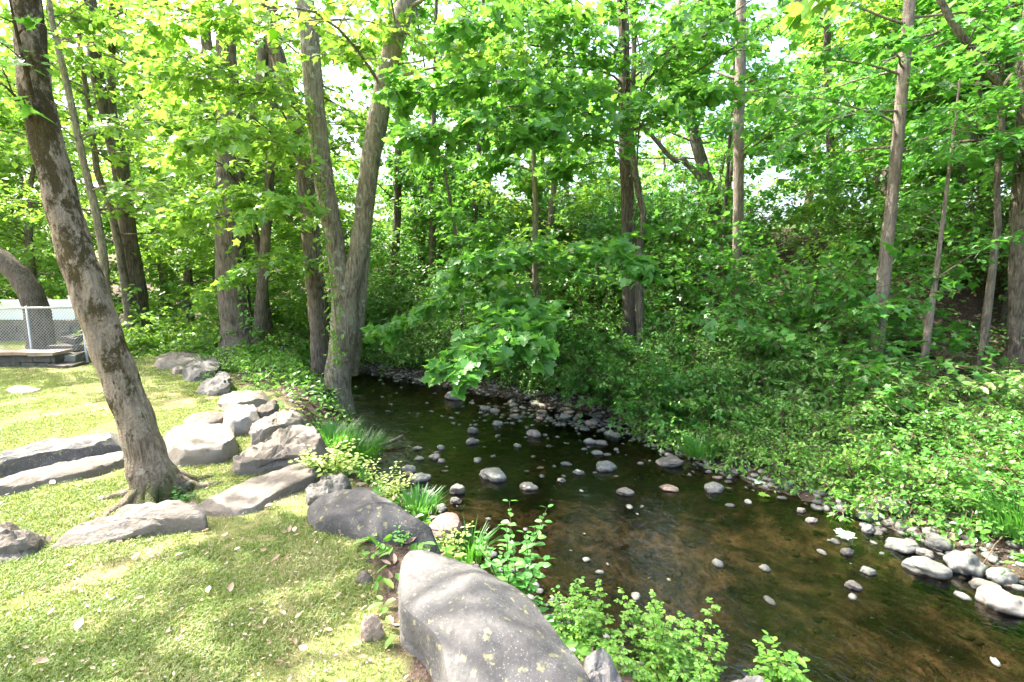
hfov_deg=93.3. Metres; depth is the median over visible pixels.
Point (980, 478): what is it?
shrub
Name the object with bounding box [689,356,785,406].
shrub
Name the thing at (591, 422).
stream stone
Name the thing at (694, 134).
leaning bank tree
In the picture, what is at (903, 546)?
stream stone
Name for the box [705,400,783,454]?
shrub
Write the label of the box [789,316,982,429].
shrub
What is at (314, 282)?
creekside tree
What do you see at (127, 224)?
forked tree
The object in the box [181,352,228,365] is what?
shrub
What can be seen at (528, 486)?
stream stone
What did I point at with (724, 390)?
shrub
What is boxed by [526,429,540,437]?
stream stone
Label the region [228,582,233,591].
fallen leaf
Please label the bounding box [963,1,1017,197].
background tree
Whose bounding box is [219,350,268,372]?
shrub
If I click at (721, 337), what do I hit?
shrub
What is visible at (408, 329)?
shrub
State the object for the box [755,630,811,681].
shrub
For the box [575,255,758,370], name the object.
shrub
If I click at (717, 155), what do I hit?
background tree
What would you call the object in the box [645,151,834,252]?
shrub
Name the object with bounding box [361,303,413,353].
shrub
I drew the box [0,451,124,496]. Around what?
edging stone
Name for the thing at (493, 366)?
shrub
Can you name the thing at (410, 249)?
shrub
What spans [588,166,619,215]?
background tree
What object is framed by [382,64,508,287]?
background tree
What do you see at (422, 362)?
shrub
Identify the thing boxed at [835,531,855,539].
stone
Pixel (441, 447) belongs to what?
stream stone
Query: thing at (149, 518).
edging stone
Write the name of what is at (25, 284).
yard tree
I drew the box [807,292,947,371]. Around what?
shrub
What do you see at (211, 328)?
shrub
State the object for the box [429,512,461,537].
rock
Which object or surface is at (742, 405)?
shrub
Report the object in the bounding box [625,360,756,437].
shrub
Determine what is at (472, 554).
grass clump
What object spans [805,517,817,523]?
stream stone
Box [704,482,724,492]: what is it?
stream stone
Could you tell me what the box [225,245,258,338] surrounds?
climbing vine
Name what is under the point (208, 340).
shrub
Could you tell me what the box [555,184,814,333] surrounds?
shrub
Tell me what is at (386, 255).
shrub
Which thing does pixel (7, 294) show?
background tree
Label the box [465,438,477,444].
stream stone
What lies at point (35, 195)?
background tree
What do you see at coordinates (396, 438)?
driftwood
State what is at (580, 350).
shrub
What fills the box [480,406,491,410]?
stream stone
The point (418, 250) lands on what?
shrub
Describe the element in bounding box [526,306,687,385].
shrub
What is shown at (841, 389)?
shrub
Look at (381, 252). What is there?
shrub
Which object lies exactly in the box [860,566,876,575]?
stream stone
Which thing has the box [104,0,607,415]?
twin trunk maple
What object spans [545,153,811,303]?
shrub
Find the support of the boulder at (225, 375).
on the ground at (412, 668)
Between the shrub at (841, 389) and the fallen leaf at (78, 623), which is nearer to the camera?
the fallen leaf at (78, 623)
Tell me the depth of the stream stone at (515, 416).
8.38 m
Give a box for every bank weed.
[392,510,412,545]
[432,520,473,556]
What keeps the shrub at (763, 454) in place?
on the ground at (412, 668)
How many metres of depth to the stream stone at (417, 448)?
6.82 m
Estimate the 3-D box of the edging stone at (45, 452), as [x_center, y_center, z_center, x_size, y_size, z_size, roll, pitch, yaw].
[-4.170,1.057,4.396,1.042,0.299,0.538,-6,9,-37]
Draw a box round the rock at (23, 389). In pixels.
[6,386,41,393]
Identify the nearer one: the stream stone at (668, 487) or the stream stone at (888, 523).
the stream stone at (888, 523)
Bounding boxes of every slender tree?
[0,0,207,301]
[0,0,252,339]
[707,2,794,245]
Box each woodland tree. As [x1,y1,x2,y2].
[327,0,530,330]
[327,1,488,277]
[330,0,475,290]
[355,0,512,285]
[405,0,540,236]
[405,0,551,245]
[405,1,544,229]
[453,0,572,234]
[643,0,824,275]
[721,0,945,228]
[774,0,1014,234]
[816,6,1021,326]
[829,0,1021,241]
[853,3,1018,212]
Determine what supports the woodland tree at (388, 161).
on the ground at (412, 668)
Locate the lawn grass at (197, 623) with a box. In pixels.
[0,340,402,681]
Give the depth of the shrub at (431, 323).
12.48 m
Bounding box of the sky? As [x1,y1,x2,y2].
[0,0,1020,277]
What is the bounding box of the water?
[279,346,1023,681]
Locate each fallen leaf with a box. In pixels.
[33,656,48,662]
[46,535,51,542]
[73,617,83,629]
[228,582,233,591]
[298,643,307,649]
[356,654,366,657]
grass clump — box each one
[308,417,365,450]
[330,428,396,466]
[393,482,452,520]
[447,515,499,564]
[670,431,726,459]
[953,474,1023,541]
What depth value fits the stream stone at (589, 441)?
7.08 m
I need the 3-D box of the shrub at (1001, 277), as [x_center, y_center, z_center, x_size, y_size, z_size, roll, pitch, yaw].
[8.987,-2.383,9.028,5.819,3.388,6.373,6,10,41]
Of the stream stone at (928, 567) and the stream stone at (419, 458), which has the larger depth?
the stream stone at (419, 458)
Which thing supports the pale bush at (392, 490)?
on the ground at (412, 668)
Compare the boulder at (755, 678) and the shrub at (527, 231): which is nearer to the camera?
the boulder at (755, 678)
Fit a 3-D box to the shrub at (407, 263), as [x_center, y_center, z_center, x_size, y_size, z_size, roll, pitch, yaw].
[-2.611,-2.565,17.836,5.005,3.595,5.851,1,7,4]
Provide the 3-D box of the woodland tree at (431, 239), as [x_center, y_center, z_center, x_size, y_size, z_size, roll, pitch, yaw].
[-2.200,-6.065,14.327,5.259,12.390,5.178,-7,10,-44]
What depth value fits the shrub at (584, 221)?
12.57 m
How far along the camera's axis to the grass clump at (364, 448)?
6.08 m
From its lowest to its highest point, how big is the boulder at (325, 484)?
0.248 m
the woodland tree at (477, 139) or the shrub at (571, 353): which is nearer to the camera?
the shrub at (571, 353)
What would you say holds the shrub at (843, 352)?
on the ground at (412, 668)
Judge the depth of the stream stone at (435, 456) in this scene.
6.46 m
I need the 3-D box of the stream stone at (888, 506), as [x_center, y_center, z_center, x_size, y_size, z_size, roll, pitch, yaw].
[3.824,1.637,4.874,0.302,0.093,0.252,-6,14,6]
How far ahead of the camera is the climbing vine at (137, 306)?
11.47 m
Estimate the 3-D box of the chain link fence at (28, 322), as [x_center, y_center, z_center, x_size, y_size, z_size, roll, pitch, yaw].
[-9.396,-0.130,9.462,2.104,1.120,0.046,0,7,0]
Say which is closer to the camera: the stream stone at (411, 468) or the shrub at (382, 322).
the stream stone at (411, 468)
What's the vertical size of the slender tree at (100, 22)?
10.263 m
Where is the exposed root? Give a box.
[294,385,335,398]
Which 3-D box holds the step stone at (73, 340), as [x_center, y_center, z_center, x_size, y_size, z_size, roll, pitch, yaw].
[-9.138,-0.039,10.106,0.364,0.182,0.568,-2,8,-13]
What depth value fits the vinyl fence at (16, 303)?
12.88 m
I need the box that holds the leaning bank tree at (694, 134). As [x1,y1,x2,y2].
[513,0,771,265]
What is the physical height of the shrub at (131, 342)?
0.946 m
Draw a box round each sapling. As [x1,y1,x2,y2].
[360,74,681,400]
[866,74,1023,380]
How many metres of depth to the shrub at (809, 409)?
6.22 m
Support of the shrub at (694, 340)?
on the ground at (412, 668)
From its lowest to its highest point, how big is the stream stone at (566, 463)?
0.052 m
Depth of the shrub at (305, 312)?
16.77 m
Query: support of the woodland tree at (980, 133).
on the ground at (412, 668)
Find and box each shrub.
[73,324,155,354]
[121,310,208,357]
[122,301,209,345]
[148,316,219,355]
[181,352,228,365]
[185,343,224,359]
[188,323,294,351]
[193,348,239,366]
[195,372,212,386]
[202,325,278,354]
[215,360,243,373]
[219,339,257,357]
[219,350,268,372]
[221,346,261,365]
[227,329,288,357]
[234,366,270,382]
[241,373,274,390]
[253,339,301,362]
[260,386,281,398]
[264,352,307,371]
[267,358,313,384]
[269,348,310,374]
[269,367,313,384]
[289,274,385,336]
[293,232,447,312]
[293,345,310,370]
[298,325,309,337]
[327,256,416,325]
[330,249,474,347]
[360,312,439,371]
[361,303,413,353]
[361,309,401,364]
[361,322,420,366]
[362,316,411,365]
[365,285,423,343]
[367,233,448,310]
[367,273,448,325]
[367,275,426,317]
[368,272,480,332]
[369,234,450,290]
[369,254,412,296]
[369,322,435,376]
[374,290,453,356]
[375,224,451,291]
[376,205,560,285]
[377,216,466,260]
[378,243,483,332]
[384,248,489,336]
[384,311,476,364]
[388,226,481,290]
[393,311,449,365]
[395,280,495,366]
[401,278,523,346]
[419,270,533,341]
[423,299,555,366]
[425,328,473,379]
[427,271,551,361]
[428,256,546,305]
[437,222,527,286]
[444,260,622,371]
[450,239,613,332]
[452,187,594,267]
[453,194,530,256]
[454,205,588,276]
[465,226,540,288]
[468,229,569,305]
[471,183,615,237]
[472,326,518,380]
[483,296,618,382]
[483,359,529,388]
[487,281,652,384]
[498,339,566,396]
[504,178,674,287]
[504,201,662,297]
[507,163,689,240]
[508,197,697,277]
[509,191,634,232]
[510,328,593,405]
[511,366,539,390]
[513,265,690,367]
[524,336,617,393]
[525,258,659,347]
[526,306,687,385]
[528,195,710,319]
[532,230,723,354]
[535,324,640,404]
[540,306,753,415]
[543,164,702,224]
[544,187,677,264]
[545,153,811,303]
[550,333,702,423]
[550,335,644,401]
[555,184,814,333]
[557,227,699,325]
[561,251,757,344]
[564,181,764,290]
[565,164,721,238]
[569,332,748,441]
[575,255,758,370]
[576,330,729,423]
[592,338,697,407]
[598,300,812,419]
[602,164,778,255]
[616,370,737,457]
[617,330,703,375]
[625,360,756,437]
[642,382,790,468]
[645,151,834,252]
[660,320,718,357]
[666,277,881,414]
[679,231,1018,427]
[684,306,831,395]
[686,372,744,424]
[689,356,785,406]
[690,216,1016,372]
[698,406,798,474]
[699,395,864,491]
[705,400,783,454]
[716,381,838,452]
[718,361,794,406]
[721,356,803,388]
[724,333,885,367]
[726,349,811,383]
[733,354,927,432]
[748,151,1001,265]
[755,630,811,681]
[756,397,849,454]
[758,357,950,429]
[761,344,912,435]
[763,371,900,456]
[771,316,921,398]
[771,430,921,522]
[772,205,969,313]
[781,402,920,491]
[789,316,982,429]
[792,346,862,382]
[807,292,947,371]
[823,434,1018,547]
[825,142,1023,294]
[828,388,991,464]
[856,122,1011,241]
[870,364,1022,454]
[887,426,1023,513]
[908,436,1023,575]
[943,397,1023,479]
[948,366,1023,453]
[949,370,1023,456]
[959,333,1023,403]
[967,261,1007,300]
[971,419,1023,508]
[972,192,1010,246]
[981,396,1023,417]
[982,364,1023,476]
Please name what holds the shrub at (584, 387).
on the ground at (412, 668)
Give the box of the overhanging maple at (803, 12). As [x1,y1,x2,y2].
[778,0,862,37]
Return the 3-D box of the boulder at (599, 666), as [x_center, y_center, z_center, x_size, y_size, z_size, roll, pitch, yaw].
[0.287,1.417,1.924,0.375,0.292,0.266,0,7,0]
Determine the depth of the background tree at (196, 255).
13.44 m
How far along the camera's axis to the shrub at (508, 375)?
10.11 m
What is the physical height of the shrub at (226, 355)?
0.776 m
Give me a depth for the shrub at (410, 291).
14.05 m
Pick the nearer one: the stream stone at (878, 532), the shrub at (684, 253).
the stream stone at (878, 532)
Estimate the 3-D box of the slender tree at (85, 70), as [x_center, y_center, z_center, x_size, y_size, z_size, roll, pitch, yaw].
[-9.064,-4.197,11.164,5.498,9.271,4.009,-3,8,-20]
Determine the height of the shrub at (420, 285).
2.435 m
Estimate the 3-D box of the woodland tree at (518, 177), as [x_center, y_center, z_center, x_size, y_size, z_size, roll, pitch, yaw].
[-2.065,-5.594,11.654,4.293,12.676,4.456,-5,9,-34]
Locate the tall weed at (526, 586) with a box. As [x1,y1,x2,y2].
[467,499,555,605]
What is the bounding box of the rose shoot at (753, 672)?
[743,640,782,681]
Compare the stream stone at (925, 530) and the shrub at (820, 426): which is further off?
the shrub at (820, 426)
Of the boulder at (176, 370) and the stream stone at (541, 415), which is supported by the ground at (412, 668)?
the boulder at (176, 370)
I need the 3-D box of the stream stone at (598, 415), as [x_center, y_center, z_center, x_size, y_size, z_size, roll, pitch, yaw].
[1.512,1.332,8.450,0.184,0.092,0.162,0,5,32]
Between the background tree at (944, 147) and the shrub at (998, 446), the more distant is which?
the background tree at (944, 147)
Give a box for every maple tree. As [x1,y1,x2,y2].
[371,0,752,345]
[476,0,780,356]
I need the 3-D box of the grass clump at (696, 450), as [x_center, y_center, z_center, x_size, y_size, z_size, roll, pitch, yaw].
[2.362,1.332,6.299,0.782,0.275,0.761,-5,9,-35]
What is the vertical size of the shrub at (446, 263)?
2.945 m
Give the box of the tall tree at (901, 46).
[732,0,1023,363]
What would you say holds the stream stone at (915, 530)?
in the water
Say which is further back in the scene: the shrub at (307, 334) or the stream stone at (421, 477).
the shrub at (307, 334)
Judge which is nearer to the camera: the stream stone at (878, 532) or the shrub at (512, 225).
the stream stone at (878, 532)
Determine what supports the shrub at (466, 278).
on the ground at (412, 668)
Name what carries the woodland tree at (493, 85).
on the ground at (412, 668)
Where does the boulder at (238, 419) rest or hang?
on the ground at (412, 668)
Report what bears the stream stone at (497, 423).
in the water
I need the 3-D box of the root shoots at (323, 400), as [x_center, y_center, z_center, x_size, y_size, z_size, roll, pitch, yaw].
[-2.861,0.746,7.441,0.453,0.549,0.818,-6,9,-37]
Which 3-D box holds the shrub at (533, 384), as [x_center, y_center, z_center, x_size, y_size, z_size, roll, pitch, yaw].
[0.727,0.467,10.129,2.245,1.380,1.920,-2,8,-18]
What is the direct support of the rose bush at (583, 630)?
on the ground at (412, 668)
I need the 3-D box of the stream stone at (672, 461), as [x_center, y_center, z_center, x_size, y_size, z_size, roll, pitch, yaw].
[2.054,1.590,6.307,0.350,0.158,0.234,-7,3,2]
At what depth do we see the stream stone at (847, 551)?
4.23 m
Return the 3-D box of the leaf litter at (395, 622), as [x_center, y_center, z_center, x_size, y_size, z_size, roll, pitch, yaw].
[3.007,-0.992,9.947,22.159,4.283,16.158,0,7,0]
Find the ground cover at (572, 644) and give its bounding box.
[144,200,1023,681]
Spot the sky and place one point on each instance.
(336, 77)
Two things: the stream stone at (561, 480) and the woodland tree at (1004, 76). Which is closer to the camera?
the stream stone at (561, 480)
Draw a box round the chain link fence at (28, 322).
[0,306,88,361]
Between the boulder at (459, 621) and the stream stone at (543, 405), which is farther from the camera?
the stream stone at (543, 405)
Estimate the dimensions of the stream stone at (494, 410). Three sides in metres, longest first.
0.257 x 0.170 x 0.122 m
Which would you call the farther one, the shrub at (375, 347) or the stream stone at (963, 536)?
the shrub at (375, 347)
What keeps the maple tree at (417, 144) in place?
on the ground at (412, 668)
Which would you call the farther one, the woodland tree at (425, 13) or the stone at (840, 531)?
the woodland tree at (425, 13)
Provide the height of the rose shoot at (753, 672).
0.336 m
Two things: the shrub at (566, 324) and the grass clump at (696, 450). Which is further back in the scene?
the shrub at (566, 324)
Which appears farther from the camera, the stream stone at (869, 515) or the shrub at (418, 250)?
the shrub at (418, 250)
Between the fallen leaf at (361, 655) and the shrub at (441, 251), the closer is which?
the fallen leaf at (361, 655)
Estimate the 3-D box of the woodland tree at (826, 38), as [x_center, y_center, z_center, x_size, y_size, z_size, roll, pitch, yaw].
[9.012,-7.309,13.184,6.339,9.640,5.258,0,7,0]
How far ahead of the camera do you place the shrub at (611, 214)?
13.46 m
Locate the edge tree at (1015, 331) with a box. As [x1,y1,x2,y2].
[806,0,1023,361]
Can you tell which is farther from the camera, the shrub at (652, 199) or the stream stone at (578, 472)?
the shrub at (652, 199)
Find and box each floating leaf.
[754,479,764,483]
[757,492,768,496]
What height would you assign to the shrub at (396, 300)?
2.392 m
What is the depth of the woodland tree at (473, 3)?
15.53 m
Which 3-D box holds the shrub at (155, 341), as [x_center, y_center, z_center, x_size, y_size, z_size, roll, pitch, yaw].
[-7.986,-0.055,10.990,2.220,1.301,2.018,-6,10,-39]
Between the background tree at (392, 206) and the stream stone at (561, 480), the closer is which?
the stream stone at (561, 480)
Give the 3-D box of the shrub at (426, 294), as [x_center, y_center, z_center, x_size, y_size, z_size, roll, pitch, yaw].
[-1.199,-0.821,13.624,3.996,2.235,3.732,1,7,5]
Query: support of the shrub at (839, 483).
on the ground at (412, 668)
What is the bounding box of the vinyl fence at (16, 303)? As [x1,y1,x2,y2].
[0,295,76,319]
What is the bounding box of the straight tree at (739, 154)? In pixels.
[586,0,892,339]
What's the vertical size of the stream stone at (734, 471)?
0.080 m
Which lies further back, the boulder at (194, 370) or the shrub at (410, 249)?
the shrub at (410, 249)
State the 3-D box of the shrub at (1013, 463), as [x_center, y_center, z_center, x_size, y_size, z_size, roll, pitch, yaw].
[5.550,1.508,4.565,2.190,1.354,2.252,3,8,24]
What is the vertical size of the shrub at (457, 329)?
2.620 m
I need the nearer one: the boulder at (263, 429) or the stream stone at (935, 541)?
the stream stone at (935, 541)
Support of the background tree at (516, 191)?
on the ground at (412, 668)
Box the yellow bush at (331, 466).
[288,436,373,476]
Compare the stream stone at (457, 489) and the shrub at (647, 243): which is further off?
the shrub at (647, 243)
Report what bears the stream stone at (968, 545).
on the ground at (412, 668)
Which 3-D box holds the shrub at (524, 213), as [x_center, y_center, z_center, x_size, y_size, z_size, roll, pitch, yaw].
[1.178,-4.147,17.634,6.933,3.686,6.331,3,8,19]
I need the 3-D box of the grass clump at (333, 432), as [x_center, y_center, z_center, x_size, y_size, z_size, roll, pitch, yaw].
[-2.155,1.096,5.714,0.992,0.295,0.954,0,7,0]
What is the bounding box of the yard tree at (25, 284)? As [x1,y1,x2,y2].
[0,64,78,348]
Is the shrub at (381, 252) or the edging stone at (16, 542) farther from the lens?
the shrub at (381, 252)
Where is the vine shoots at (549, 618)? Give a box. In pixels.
[534,576,584,639]
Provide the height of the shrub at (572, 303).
3.342 m
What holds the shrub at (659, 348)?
on the ground at (412, 668)
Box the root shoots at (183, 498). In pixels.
[171,486,195,501]
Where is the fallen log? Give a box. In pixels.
[917,343,1003,376]
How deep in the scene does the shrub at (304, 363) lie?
9.73 m
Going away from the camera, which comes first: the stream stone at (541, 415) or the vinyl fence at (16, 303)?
the stream stone at (541, 415)
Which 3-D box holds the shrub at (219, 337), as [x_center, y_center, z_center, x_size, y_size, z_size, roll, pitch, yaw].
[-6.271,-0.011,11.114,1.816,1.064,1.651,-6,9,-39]
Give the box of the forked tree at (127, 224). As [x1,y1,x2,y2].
[0,0,250,339]
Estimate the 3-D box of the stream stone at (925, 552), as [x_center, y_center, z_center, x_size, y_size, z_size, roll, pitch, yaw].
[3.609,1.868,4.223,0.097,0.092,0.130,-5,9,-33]
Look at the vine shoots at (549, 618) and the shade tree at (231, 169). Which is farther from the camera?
the shade tree at (231, 169)
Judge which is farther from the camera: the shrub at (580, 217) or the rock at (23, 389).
the shrub at (580, 217)
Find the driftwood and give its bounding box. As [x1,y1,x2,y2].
[375,435,403,445]
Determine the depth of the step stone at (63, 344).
9.66 m
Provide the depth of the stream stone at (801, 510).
5.00 m
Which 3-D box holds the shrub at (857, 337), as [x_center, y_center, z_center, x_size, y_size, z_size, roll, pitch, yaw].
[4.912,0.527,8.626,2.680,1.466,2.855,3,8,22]
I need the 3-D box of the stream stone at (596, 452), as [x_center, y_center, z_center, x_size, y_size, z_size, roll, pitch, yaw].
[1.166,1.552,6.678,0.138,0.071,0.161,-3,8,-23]
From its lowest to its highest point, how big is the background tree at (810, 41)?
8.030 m
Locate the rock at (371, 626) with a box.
[360,613,384,641]
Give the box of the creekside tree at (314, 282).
[112,0,392,385]
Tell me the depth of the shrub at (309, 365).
11.84 m
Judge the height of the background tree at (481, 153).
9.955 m
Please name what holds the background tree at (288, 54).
on the ground at (412, 668)
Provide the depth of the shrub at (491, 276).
13.54 m
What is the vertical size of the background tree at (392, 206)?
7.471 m
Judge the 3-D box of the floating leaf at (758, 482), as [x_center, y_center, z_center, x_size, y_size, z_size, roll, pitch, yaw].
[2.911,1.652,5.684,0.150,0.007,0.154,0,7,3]
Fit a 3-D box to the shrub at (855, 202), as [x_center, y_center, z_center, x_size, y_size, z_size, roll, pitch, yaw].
[8.117,-2.936,10.822,4.550,2.650,4.984,1,8,11]
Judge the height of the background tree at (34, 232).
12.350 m
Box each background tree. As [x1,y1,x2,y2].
[0,0,211,323]
[0,16,55,299]
[0,47,112,299]
[0,82,105,299]
[0,93,121,320]
[0,136,51,320]
[5,164,62,292]
[11,0,277,329]
[80,99,260,329]
[106,49,214,277]
[107,200,212,326]
[110,101,338,336]
[115,23,329,334]
[136,86,364,371]
[176,124,325,332]
[240,21,402,268]
[245,125,401,365]
[323,153,402,277]
[348,146,424,248]
[373,143,469,261]
[373,151,456,265]
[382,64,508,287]
[426,62,531,241]
[438,141,498,228]
[455,48,646,296]
[502,166,559,219]
[511,111,584,206]
[514,123,618,210]
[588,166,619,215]
[615,147,672,209]
[638,112,714,209]
[683,105,770,215]
[689,145,759,204]
[744,1,880,225]
[774,0,1022,264]
[776,9,934,198]
[826,0,1017,212]
[858,1,1019,208]
[858,50,1007,216]
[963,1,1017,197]
[984,1,1021,20]
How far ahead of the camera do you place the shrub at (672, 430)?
7.02 m
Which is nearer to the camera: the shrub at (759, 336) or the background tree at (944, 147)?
the shrub at (759, 336)
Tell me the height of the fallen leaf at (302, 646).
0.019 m
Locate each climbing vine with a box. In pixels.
[123,284,147,323]
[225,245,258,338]
[298,97,347,367]
[622,0,652,321]
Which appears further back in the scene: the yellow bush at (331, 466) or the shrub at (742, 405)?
the shrub at (742, 405)
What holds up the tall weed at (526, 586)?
on the ground at (412, 668)
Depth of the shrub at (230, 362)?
9.08 m
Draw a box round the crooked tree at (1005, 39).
[843,0,1023,378]
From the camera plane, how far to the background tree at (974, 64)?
11.54 m
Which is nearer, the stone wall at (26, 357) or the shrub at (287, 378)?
the shrub at (287, 378)
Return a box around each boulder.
[164,423,238,467]
[171,365,182,374]
[182,356,222,381]
[196,377,230,395]
[215,371,231,388]
[222,404,259,437]
[231,425,330,475]
[248,410,305,444]
[305,472,351,505]
[307,487,440,554]
[398,550,589,681]
[583,648,622,681]
[732,675,764,681]
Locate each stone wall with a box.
[0,320,82,340]
[0,349,73,366]
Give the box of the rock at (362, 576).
[356,570,371,584]
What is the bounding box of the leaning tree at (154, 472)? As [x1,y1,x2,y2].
[0,0,531,516]
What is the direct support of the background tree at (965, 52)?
on the ground at (412, 668)
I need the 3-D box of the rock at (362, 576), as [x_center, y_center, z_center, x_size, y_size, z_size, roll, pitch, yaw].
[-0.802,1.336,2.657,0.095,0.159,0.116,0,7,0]
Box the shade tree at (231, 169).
[0,0,442,356]
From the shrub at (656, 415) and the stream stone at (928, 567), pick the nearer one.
the stream stone at (928, 567)
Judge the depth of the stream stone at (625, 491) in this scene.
5.40 m
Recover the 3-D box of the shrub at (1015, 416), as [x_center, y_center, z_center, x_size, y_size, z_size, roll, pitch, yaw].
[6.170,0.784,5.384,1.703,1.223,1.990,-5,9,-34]
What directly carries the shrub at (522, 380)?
on the ground at (412, 668)
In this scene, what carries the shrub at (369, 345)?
on the ground at (412, 668)
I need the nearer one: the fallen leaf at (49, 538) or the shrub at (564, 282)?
the fallen leaf at (49, 538)
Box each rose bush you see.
[548,579,637,660]
[593,587,727,681]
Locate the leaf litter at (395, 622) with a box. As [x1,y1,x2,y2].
[203,212,1023,681]
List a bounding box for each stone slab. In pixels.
[154,351,199,369]
[183,411,222,424]
[200,462,322,516]
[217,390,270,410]
[257,399,279,418]
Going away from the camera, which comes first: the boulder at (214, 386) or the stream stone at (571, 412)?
the boulder at (214, 386)
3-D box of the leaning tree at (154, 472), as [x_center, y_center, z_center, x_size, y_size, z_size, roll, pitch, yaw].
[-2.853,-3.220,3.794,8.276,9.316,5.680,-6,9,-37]
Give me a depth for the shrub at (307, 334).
15.71 m
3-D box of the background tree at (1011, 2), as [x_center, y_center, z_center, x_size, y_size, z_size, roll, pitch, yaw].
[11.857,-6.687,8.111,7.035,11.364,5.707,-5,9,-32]
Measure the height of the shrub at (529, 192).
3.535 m
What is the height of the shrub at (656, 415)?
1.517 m
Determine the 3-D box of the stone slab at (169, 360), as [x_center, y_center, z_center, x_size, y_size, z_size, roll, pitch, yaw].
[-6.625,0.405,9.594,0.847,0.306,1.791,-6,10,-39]
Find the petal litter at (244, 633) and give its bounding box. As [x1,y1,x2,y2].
[0,356,407,681]
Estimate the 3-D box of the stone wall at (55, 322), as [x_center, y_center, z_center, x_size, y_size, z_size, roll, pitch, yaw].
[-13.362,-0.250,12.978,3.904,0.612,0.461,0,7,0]
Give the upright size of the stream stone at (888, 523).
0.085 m
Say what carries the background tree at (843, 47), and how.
on the ground at (412, 668)
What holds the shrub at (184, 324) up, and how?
on the ground at (412, 668)
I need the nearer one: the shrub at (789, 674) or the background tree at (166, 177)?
the shrub at (789, 674)
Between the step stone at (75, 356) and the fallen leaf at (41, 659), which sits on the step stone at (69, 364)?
the step stone at (75, 356)
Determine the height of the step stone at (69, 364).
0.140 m
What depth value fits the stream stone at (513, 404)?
9.12 m
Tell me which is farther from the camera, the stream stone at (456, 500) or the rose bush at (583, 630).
the stream stone at (456, 500)
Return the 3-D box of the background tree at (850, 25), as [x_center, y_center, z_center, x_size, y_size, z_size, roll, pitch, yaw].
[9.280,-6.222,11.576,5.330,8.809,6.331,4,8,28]
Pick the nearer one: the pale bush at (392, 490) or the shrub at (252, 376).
the pale bush at (392, 490)
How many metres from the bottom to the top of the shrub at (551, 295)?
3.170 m
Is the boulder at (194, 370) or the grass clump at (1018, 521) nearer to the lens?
the grass clump at (1018, 521)
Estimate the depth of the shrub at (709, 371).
7.47 m
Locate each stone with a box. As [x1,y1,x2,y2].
[0,432,121,478]
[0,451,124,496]
[0,522,47,562]
[46,341,84,351]
[46,361,88,367]
[51,500,207,549]
[58,334,82,343]
[64,351,90,361]
[402,465,415,472]
[407,472,430,482]
[412,446,422,449]
[414,456,423,460]
[429,453,440,459]
[436,506,446,510]
[437,445,444,449]
[445,391,459,399]
[450,484,464,493]
[450,497,461,504]
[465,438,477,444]
[467,427,477,432]
[479,467,505,481]
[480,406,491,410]
[490,408,499,412]
[492,420,502,425]
[508,402,518,406]
[509,414,520,418]
[520,482,537,490]
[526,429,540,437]
[535,414,546,417]
[539,403,548,407]
[557,478,565,482]
[559,413,571,418]
[560,461,571,465]
[563,410,574,413]
[573,469,584,474]
[583,438,595,443]
[585,419,597,425]
[591,450,602,454]
[593,414,602,417]
[595,440,607,444]
[596,460,616,471]
[604,429,613,435]
[609,432,621,437]
[616,487,633,495]
[655,455,683,466]
[659,484,678,492]
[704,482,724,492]
[729,467,738,475]
[797,507,805,512]
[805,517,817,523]
[832,502,849,513]
[835,528,854,537]
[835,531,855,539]
[840,548,853,555]
[844,580,862,590]
[855,511,882,521]
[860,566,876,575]
[861,524,875,533]
[873,496,908,510]
[873,528,882,534]
[874,526,887,532]
[881,519,894,526]
[884,537,919,553]
[895,521,908,531]
[901,556,952,579]
[907,526,920,533]
[916,548,934,558]
[922,526,938,535]
[925,533,952,550]
[943,549,988,577]
[959,540,974,548]
[960,534,970,542]
[968,578,1001,588]
[975,585,1023,617]
[981,551,997,562]
[986,567,1018,584]
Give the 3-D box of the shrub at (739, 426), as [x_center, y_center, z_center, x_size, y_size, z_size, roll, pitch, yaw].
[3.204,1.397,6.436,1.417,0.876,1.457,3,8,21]
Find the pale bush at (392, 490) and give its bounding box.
[356,456,416,498]
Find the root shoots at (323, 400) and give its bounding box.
[309,373,338,404]
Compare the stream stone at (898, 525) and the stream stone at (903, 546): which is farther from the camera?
the stream stone at (898, 525)
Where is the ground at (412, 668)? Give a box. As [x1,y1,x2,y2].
[0,210,1023,681]
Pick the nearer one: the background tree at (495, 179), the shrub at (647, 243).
the shrub at (647, 243)
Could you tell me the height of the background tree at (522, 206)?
7.540 m
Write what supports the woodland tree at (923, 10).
on the ground at (412, 668)
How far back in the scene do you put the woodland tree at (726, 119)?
12.32 m
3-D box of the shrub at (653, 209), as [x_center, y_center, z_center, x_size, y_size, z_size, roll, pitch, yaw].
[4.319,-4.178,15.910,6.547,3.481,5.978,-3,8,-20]
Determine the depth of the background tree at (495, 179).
22.65 m
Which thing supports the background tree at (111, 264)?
on the ground at (412, 668)
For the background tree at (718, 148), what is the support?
on the ground at (412, 668)
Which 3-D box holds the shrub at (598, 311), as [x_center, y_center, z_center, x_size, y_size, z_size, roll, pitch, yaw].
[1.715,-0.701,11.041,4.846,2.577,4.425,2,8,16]
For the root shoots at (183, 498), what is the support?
on the ground at (412, 668)
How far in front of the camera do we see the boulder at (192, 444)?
4.38 m
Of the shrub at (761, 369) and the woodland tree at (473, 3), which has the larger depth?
the woodland tree at (473, 3)
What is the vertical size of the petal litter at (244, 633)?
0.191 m
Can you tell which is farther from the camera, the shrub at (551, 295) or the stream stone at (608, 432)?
the shrub at (551, 295)
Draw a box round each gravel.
[352,360,1014,576]
[354,362,1023,681]
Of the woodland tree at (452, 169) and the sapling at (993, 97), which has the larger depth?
the woodland tree at (452, 169)
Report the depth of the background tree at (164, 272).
16.97 m
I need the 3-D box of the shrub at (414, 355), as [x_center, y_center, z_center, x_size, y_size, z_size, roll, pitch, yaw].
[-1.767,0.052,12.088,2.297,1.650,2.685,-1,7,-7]

